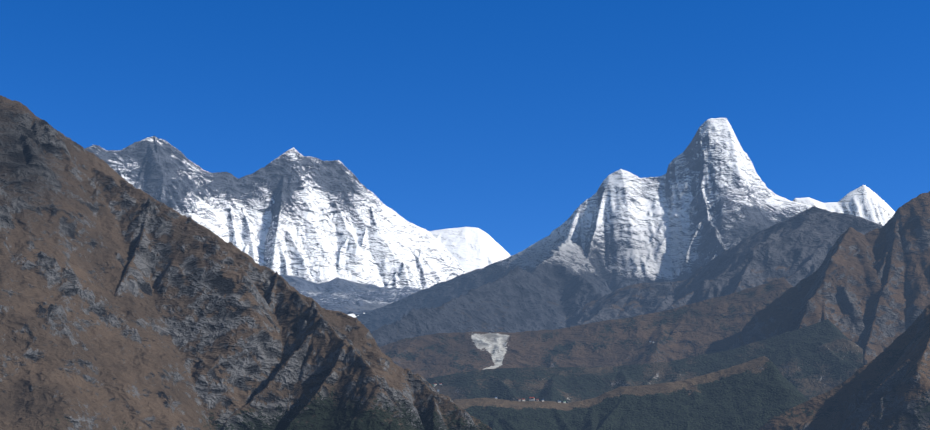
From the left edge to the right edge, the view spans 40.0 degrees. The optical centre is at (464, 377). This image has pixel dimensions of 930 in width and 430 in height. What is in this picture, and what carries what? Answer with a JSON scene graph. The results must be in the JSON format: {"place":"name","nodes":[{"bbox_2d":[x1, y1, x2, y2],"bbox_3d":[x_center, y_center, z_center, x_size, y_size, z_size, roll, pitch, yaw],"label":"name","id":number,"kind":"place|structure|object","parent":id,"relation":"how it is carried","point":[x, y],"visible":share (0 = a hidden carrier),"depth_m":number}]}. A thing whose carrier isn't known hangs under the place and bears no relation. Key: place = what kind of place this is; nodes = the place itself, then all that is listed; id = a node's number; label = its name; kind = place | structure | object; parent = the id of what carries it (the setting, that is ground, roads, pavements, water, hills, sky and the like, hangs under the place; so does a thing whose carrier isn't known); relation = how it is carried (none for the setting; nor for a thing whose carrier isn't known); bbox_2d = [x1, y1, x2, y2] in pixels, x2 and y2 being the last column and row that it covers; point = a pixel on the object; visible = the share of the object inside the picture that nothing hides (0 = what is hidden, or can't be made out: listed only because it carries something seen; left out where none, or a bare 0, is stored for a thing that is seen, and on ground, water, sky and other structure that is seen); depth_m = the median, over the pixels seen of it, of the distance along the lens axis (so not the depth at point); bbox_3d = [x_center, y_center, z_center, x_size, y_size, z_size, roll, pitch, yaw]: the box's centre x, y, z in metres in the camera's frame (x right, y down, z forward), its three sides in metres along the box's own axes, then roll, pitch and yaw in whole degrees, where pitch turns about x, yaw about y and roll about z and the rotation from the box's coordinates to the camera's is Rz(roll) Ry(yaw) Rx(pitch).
{"place":"outdoors","nodes":[
{"label":"outdoors","id":0,"kind":"place"},
{"bbox_2d":[0,95,491,429],"bbox_3d":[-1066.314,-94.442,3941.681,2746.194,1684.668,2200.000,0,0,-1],"label":"ridge","id":1,"kind":"structure","parent":0,"point":[125,304],"depth_m":3672.43},
{"bbox_2d":[85,136,466,316],"bbox_3d":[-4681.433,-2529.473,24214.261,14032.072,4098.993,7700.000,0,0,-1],"label":"snowy mountain","id":2,"kind":"structure","parent":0,"point":[293,211],"depth_m":24558.77},
{"bbox_2d":[279,275,426,315],"bbox_3d":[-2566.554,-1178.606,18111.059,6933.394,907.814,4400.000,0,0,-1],"label":"lhotse foothills","id":3,"kind":"structure","parent":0,"point":[345,296],"depth_m":18791.32},
{"bbox_2d":[0,0,929,255],"label":"sky","id":4,"kind":"structure","parent":0,"point":[499,118]},
{"bbox_2d":[429,227,509,272],"bbox_3d":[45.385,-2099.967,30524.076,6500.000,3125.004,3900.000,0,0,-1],"label":"snow dome","id":5,"kind":"structure","parent":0,"point":[469,249],"depth_m":30497.14},
{"bbox_2d":[354,118,810,346],"bbox_3d":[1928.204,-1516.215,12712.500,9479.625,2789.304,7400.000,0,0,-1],"label":"snowy mountain","id":6,"kind":"structure","parent":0,"point":[707,197],"depth_m":13602.36},
{"bbox_2d":[379,277,792,379],"bbox_3d":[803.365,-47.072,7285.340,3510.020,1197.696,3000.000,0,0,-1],"label":"valley slopes","id":7,"kind":"structure","parent":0,"point":[713,325],"depth_m":7930.07},
{"bbox_2d":[453,356,807,429],"bbox_3d":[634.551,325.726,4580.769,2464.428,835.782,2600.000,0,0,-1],"label":"forested hill","id":8,"kind":"structure","parent":0,"point":[757,393],"depth_m":5302.06},
{"bbox_2d":[495,397,565,402],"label":"village buildings","id":9,"kind":"structure","parent":8,"relation":"on","point":[531,398],"depth_m":5471.94},
{"bbox_2d":[426,319,862,402],"bbox_3d":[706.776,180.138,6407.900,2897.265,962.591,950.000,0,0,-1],"label":"forest ridge","id":10,"kind":"structure","parent":0,"point":[816,359],"depth_m":6412.14},
{"bbox_2d":[570,206,882,326],"bbox_3d":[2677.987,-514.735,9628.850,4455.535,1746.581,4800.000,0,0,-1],"label":"ridge","id":11,"kind":"structure","parent":0,"point":[793,251],"depth_m":10156.49},
{"bbox_2d":[728,191,929,399],"bbox_3d":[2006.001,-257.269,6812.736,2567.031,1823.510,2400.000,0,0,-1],"label":"ridge","id":12,"kind":"structure","parent":0,"point":[868,293],"depth_m":7172.28},
{"bbox_2d":[793,185,894,225],"bbox_3d":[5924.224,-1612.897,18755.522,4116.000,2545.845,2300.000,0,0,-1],"label":"kangtega peaks","id":13,"kind":"object","parent":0,"point":[866,202],"visible":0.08,"depth_m":18975.19},
{"bbox_2d":[759,304,929,429],"bbox_3d":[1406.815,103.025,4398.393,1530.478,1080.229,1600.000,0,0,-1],"label":"ridge","id":14,"kind":"structure","parent":0,"point":[888,388],"depth_m":4582.44}
]}

